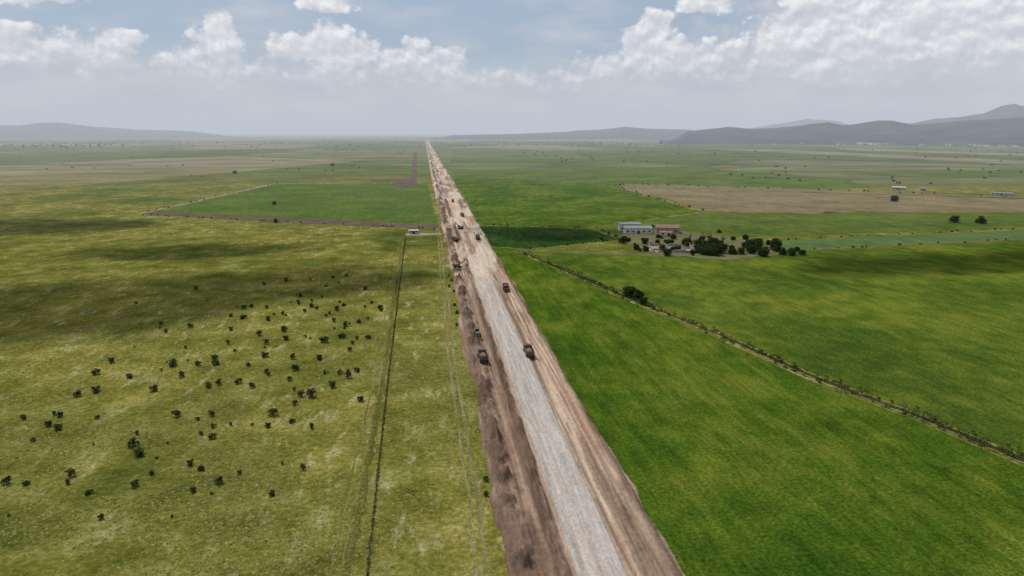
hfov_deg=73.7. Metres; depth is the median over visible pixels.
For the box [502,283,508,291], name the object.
dump truck
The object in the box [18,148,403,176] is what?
distant trees
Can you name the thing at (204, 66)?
sky
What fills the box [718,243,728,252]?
tree
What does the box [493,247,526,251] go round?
crop field
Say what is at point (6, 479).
shrub
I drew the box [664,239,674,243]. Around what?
tree
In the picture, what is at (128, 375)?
shrub
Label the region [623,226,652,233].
farmhouse
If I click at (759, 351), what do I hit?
hedgerow
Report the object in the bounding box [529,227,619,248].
field edge scrub
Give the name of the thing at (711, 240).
tree
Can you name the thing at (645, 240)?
tree
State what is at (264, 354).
shrub
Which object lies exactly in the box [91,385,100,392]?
shrub
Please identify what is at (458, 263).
excavator
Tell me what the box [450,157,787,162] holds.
crop field
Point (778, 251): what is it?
dirt track
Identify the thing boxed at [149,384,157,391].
shrub
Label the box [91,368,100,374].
shrub
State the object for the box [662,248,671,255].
tree
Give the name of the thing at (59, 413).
shrub
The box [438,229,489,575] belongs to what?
wheel track
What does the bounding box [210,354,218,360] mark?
shrub
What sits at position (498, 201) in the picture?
crop field
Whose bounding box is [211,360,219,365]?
shrub
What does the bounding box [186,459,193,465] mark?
shrub
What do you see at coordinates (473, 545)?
wheel track
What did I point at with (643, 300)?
tree
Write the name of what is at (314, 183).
dirt track
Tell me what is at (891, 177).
distant trees
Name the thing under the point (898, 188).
warehouse
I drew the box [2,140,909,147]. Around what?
distant trees
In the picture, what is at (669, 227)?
barn
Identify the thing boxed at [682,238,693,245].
tree
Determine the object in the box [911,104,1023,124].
mountain
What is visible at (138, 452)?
shrub
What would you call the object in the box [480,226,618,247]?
crop field
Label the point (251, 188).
field edge scrub
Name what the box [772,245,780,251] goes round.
tree
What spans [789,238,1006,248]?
field edge scrub
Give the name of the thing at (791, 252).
tree
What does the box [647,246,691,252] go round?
dirt yard
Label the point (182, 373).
shrub
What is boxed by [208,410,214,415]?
shrub
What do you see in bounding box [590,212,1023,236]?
crop field
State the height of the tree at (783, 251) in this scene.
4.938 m
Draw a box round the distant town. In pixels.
[0,138,1019,146]
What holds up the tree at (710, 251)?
on the ground at (80, 239)
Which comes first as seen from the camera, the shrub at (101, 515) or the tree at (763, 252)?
the shrub at (101, 515)
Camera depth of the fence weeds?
167.31 m
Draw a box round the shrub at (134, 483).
[130,479,138,487]
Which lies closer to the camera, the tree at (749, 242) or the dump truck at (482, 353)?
the dump truck at (482, 353)
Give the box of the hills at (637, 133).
[431,127,693,139]
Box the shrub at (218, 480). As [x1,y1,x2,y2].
[214,475,223,485]
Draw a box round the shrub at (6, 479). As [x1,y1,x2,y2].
[0,475,11,484]
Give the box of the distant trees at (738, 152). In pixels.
[514,146,1016,163]
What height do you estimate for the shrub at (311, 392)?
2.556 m
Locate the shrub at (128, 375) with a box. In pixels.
[126,373,132,377]
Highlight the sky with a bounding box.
[0,0,1023,132]
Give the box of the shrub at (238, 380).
[234,378,242,383]
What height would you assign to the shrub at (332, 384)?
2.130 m
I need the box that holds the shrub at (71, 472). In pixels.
[64,468,76,476]
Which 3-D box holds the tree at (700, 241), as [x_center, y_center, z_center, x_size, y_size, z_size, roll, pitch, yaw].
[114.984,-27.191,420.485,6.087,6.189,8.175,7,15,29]
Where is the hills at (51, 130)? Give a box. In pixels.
[0,122,233,137]
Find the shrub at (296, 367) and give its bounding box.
[291,365,299,370]
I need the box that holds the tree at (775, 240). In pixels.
[769,239,781,246]
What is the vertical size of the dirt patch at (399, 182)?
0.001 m
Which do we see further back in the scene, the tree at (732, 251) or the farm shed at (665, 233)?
the farm shed at (665, 233)
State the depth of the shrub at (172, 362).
208.82 m
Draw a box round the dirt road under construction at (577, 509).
[425,140,684,575]
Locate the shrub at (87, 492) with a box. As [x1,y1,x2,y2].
[84,489,93,495]
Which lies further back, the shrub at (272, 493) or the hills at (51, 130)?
the hills at (51, 130)
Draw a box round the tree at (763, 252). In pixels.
[758,248,768,256]
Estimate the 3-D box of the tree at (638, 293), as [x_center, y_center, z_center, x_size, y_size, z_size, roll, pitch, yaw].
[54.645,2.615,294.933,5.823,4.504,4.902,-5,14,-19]
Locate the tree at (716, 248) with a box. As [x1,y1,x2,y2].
[709,244,722,255]
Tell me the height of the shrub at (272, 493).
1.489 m
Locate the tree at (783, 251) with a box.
[778,247,787,254]
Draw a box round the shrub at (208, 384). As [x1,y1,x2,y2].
[205,382,211,387]
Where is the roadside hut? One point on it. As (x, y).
(413, 231)
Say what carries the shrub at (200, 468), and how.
on the ground at (80, 239)
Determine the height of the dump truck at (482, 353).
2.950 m
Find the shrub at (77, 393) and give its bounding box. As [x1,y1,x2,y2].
[72,390,81,396]
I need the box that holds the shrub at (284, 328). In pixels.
[281,325,287,331]
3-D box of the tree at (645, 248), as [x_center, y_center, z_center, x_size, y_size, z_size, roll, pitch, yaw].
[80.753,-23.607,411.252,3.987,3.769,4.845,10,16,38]
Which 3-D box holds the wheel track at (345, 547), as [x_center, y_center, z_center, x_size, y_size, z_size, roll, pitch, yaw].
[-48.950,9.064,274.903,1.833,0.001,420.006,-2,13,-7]
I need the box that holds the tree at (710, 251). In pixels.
[704,247,717,254]
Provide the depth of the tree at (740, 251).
399.62 m
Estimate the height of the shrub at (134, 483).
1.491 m
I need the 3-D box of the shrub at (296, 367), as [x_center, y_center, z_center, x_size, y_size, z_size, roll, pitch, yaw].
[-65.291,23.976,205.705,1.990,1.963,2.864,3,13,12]
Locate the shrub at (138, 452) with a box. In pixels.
[133,448,143,456]
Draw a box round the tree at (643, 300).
[639,296,647,303]
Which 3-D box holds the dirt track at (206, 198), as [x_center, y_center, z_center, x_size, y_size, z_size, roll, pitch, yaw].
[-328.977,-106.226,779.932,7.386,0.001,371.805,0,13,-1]
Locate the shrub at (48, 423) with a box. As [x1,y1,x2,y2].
[44,420,51,426]
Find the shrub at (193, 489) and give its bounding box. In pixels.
[190,486,195,492]
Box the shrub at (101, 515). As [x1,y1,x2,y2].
[97,513,103,519]
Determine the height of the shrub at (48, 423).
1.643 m
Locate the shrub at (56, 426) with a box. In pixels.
[53,423,62,430]
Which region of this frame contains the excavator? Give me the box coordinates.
[452,258,468,267]
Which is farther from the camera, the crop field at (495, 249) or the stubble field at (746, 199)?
the stubble field at (746, 199)
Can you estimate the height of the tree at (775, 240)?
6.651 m
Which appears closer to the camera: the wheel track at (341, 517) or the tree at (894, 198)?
the wheel track at (341, 517)
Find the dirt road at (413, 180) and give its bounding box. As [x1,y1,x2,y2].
[410,152,416,186]
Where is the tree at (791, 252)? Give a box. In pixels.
[788,249,796,255]
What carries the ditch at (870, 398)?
on the ground at (80, 239)
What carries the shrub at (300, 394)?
on the ground at (80, 239)
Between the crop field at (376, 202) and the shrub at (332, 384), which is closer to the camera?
the shrub at (332, 384)
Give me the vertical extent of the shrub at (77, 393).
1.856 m
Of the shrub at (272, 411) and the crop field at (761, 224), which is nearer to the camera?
the shrub at (272, 411)
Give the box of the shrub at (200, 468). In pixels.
[197,464,204,470]
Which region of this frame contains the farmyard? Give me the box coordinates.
[613,231,785,259]
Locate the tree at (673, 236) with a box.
[670,234,676,238]
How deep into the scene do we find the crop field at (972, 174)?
1157.49 m
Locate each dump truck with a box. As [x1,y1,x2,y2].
[477,348,488,363]
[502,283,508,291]
[523,343,534,357]
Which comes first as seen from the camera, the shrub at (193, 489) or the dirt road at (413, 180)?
the shrub at (193, 489)
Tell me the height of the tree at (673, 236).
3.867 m
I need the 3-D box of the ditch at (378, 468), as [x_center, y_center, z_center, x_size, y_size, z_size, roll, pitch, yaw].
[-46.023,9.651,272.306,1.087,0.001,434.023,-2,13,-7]
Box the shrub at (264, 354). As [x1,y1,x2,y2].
[261,352,268,357]
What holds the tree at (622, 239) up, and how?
on the ground at (80, 239)
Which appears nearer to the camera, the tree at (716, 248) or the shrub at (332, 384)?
the shrub at (332, 384)
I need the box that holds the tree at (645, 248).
[642,246,648,251]
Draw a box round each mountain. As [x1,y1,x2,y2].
[748,119,847,128]
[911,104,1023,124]
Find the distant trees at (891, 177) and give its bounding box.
[729,164,1021,183]
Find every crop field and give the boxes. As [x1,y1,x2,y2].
[157,183,436,223]
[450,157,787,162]
[452,167,867,187]
[452,176,696,227]
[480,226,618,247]
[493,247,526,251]
[496,252,1023,575]
[526,240,1023,454]
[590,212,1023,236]
[763,230,1023,249]
[846,169,1023,177]
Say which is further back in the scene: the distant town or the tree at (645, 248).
the distant town
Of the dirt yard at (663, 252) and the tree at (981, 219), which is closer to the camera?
the dirt yard at (663, 252)
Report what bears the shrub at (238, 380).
on the ground at (80, 239)
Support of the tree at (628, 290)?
on the ground at (80, 239)
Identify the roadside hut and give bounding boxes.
[409,229,418,233]
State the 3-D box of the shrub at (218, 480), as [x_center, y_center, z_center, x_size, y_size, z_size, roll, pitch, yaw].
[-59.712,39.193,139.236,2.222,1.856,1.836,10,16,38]
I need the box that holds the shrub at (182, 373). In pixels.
[178,371,184,376]
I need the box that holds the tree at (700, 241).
[693,239,703,244]
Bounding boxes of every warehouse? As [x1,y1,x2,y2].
[892,186,905,189]
[991,192,1012,195]
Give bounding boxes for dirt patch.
[371,179,417,186]
[405,233,441,235]
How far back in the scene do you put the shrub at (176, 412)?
171.81 m
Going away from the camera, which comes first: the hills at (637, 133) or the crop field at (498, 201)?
the crop field at (498, 201)
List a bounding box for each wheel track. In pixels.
[329,236,401,575]
[340,235,404,575]
[436,228,478,575]
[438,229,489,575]
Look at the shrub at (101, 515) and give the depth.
126.53 m
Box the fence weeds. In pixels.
[367,239,405,575]
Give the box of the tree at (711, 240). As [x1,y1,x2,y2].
[707,237,718,243]
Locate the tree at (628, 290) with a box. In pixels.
[622,286,636,295]
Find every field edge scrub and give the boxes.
[142,214,435,228]
[147,182,424,211]
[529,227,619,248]
[619,183,1005,209]
[773,228,1013,239]
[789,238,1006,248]
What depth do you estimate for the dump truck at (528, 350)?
214.43 m
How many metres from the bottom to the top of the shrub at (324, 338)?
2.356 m
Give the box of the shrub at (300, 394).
[297,390,304,396]
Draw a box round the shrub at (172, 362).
[169,358,176,366]
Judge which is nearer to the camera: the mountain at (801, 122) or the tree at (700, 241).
the tree at (700, 241)
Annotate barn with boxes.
[655,224,679,232]
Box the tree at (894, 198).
[890,195,898,201]
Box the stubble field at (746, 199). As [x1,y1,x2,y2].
[617,184,1023,213]
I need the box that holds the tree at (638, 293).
[631,289,644,297]
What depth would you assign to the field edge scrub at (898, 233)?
488.54 m
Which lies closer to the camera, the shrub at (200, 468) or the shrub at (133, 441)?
the shrub at (200, 468)
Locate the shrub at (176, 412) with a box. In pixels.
[171,410,180,415]
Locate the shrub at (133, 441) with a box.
[127,437,139,446]
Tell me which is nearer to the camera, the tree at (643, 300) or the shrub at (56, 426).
the shrub at (56, 426)
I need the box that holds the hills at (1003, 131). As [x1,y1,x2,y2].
[662,117,1023,146]
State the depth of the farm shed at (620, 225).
495.44 m
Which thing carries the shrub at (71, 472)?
on the ground at (80, 239)
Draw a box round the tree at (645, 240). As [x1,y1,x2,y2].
[641,238,648,243]
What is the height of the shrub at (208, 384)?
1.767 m
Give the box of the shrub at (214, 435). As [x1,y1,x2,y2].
[207,432,216,438]
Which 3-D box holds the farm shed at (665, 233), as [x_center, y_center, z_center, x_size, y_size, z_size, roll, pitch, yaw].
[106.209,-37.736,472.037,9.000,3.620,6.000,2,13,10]
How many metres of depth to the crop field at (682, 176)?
1106.41 m
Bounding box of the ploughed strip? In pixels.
[144,212,439,227]
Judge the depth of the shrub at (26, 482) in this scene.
138.64 m
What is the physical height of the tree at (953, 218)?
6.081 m
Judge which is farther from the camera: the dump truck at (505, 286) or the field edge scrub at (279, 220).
the field edge scrub at (279, 220)
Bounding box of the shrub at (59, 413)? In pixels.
[56,411,62,417]
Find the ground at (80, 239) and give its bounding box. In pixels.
[0,133,1023,575]
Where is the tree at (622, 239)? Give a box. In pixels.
[618,237,626,242]
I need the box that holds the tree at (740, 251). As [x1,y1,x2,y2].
[737,247,745,254]
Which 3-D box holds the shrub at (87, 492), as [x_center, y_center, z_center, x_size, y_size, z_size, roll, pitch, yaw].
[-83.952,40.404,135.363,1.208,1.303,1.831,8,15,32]
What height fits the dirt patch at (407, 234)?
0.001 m
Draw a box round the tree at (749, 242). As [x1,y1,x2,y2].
[745,239,756,246]
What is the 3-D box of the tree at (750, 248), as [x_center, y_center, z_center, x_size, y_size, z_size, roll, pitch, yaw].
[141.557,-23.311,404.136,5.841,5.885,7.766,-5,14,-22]
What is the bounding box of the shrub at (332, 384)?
[328,381,335,387]
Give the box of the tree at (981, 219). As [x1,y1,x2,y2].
[975,216,986,223]
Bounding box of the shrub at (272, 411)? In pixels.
[267,408,277,415]
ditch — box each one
[366,238,405,575]
[520,251,1023,462]
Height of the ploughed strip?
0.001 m
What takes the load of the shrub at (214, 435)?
on the ground at (80, 239)
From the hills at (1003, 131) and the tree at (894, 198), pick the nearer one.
the tree at (894, 198)
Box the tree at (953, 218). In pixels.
[948,215,960,222]
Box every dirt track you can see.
[139,183,276,213]
[286,183,342,183]
[516,238,1023,256]
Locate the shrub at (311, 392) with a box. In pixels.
[306,388,316,397]
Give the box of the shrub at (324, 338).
[320,336,328,341]
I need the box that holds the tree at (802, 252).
[798,249,805,254]
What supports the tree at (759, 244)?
on the ground at (80, 239)
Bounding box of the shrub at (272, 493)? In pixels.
[269,489,274,496]
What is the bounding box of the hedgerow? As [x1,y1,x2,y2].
[518,250,1023,459]
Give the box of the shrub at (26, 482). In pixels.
[21,480,30,485]
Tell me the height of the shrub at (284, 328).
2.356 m
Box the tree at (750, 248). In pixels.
[746,244,756,252]
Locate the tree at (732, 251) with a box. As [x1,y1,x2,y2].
[728,248,737,254]
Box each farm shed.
[618,222,640,230]
[659,231,672,236]
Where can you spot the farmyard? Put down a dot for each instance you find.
(681, 235)
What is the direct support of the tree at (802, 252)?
on the ground at (80, 239)
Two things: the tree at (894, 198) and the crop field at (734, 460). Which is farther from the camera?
the tree at (894, 198)
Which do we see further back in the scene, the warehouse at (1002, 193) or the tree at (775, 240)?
the warehouse at (1002, 193)
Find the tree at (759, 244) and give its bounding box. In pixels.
[753,241,763,249]
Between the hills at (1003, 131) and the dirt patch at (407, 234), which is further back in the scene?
the hills at (1003, 131)

